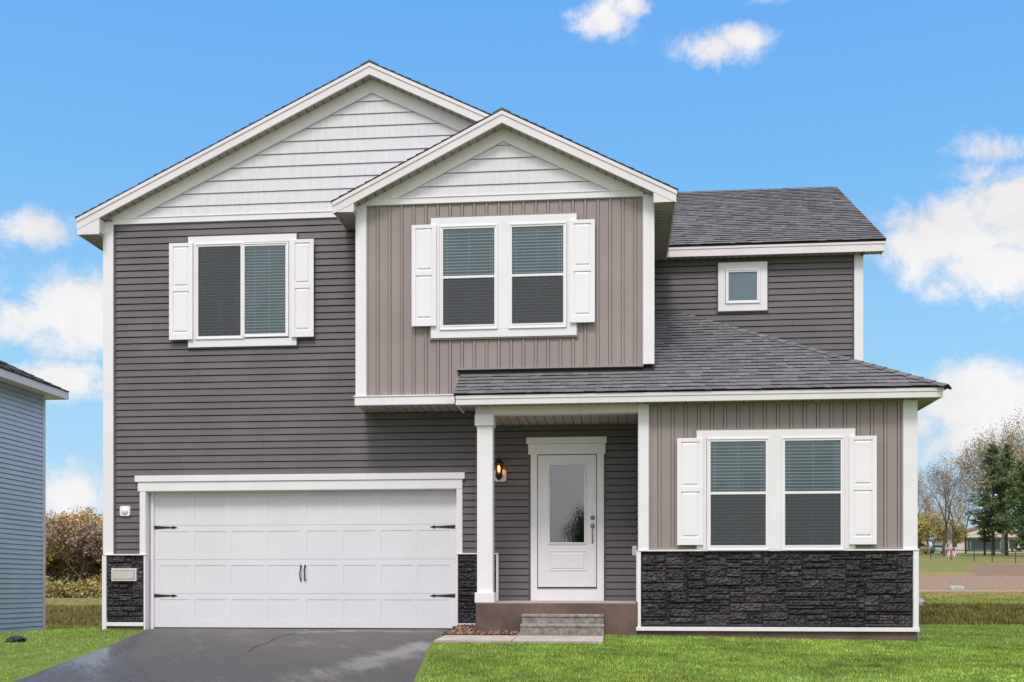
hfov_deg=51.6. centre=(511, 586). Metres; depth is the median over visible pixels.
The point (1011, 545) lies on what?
window
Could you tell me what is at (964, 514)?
bare tree
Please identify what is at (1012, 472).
tall tree
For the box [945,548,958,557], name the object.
garden swing
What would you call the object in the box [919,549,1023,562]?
wire fence
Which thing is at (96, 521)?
woodland tree
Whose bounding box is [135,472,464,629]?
garage door
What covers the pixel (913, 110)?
sky
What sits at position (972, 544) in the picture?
window
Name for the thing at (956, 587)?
concrete block
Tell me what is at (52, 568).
woodland tree
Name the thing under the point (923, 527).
tree
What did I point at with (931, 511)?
bare tree
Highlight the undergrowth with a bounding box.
[46,561,101,597]
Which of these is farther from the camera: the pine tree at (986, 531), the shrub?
the pine tree at (986, 531)
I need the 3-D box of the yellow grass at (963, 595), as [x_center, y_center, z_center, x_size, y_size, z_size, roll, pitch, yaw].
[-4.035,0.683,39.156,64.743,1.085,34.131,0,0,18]
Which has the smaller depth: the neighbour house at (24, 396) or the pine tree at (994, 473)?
the neighbour house at (24, 396)
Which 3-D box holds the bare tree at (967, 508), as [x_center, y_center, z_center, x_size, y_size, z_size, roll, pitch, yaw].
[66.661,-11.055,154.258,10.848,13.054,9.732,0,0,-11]
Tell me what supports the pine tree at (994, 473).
on the ground at (967, 572)
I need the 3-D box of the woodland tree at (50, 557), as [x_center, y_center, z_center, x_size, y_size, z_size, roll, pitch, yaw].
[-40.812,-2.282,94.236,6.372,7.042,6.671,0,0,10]
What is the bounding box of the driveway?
[13,628,447,681]
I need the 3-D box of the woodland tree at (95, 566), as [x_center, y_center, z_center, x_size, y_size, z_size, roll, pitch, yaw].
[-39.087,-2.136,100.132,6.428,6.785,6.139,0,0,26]
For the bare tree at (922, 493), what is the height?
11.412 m
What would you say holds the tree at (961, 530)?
on the ground at (967, 572)
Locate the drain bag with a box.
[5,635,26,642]
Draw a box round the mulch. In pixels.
[442,623,520,635]
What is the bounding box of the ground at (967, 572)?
[0,553,1023,681]
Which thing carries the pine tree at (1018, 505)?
on the ground at (967, 572)
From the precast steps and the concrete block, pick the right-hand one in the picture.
the concrete block
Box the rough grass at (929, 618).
[46,601,1023,628]
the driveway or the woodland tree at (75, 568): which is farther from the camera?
the woodland tree at (75, 568)
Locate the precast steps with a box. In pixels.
[520,614,603,635]
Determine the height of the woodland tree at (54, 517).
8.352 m
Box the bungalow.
[931,527,1023,552]
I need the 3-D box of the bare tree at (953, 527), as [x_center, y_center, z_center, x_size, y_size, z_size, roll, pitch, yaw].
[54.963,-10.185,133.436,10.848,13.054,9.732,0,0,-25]
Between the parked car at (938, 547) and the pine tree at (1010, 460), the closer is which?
the pine tree at (1010, 460)
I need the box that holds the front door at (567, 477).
[526,436,606,600]
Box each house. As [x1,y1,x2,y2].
[0,360,69,632]
[75,60,951,641]
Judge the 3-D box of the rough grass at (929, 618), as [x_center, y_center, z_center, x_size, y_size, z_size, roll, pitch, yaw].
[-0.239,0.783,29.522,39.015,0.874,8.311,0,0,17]
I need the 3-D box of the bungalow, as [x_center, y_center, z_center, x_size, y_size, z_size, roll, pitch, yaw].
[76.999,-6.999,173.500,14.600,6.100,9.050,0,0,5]
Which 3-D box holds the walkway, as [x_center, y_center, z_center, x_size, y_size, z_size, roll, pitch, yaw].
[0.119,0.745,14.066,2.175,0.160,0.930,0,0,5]
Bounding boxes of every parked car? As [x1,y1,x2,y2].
[918,543,934,553]
[927,545,951,553]
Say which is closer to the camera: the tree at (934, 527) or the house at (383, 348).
the house at (383, 348)
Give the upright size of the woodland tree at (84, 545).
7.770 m
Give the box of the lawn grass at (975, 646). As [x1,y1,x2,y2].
[0,624,1023,681]
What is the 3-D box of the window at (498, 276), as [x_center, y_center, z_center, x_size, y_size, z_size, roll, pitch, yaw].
[-0.129,-4.610,15.740,2.213,1.835,0.052,0,0,5]
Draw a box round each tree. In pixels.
[46,510,77,580]
[46,514,102,584]
[46,523,76,580]
[47,506,96,577]
[49,545,64,571]
[59,513,101,579]
[70,561,101,580]
[71,510,101,573]
[918,446,981,554]
[918,459,987,550]
[918,467,960,553]
[918,482,938,548]
[918,492,965,520]
[918,502,946,533]
[918,513,941,553]
[919,510,956,553]
[930,494,972,528]
[933,476,980,552]
[934,521,970,547]
[943,404,1023,553]
[947,504,982,527]
[957,443,1021,555]
[973,492,998,554]
[981,436,1023,496]
[986,443,1018,554]
[992,450,1023,550]
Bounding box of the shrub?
[919,546,930,556]
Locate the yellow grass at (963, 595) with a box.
[46,591,1023,629]
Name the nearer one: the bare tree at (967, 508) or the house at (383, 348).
the house at (383, 348)
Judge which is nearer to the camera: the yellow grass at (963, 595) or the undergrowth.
the yellow grass at (963, 595)
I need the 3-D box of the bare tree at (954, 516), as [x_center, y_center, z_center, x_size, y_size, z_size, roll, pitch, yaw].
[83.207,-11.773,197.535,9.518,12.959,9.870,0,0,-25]
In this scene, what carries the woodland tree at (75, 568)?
on the ground at (967, 572)
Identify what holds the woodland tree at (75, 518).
on the ground at (967, 572)
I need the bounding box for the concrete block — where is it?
[949,586,963,588]
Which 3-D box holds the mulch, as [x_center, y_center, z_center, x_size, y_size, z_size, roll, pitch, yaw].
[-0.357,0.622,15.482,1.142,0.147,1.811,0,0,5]
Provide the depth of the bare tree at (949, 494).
123.62 m
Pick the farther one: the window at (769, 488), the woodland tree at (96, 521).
the woodland tree at (96, 521)
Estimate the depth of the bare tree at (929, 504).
144.79 m
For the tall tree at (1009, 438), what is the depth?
144.53 m
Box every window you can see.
[187,232,297,348]
[430,212,577,339]
[695,427,855,550]
[717,260,767,312]
[967,538,1000,550]
[1009,540,1016,547]
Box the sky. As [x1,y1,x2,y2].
[0,0,1023,578]
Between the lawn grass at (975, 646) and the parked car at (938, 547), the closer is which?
the lawn grass at (975, 646)
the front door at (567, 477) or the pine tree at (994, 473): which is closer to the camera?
the front door at (567, 477)
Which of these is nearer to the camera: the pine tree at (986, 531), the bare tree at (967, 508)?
the pine tree at (986, 531)
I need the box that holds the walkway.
[434,635,603,643]
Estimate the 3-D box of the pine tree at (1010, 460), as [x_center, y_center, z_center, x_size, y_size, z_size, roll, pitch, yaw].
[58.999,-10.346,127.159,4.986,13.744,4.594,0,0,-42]
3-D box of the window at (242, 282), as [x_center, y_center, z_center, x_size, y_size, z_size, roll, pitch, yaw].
[-4.261,-4.673,16.733,1.801,1.794,0.052,0,0,5]
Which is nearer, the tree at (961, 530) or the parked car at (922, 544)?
the parked car at (922, 544)
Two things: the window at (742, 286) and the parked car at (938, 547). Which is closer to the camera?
the window at (742, 286)
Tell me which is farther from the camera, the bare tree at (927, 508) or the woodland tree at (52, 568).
the bare tree at (927, 508)

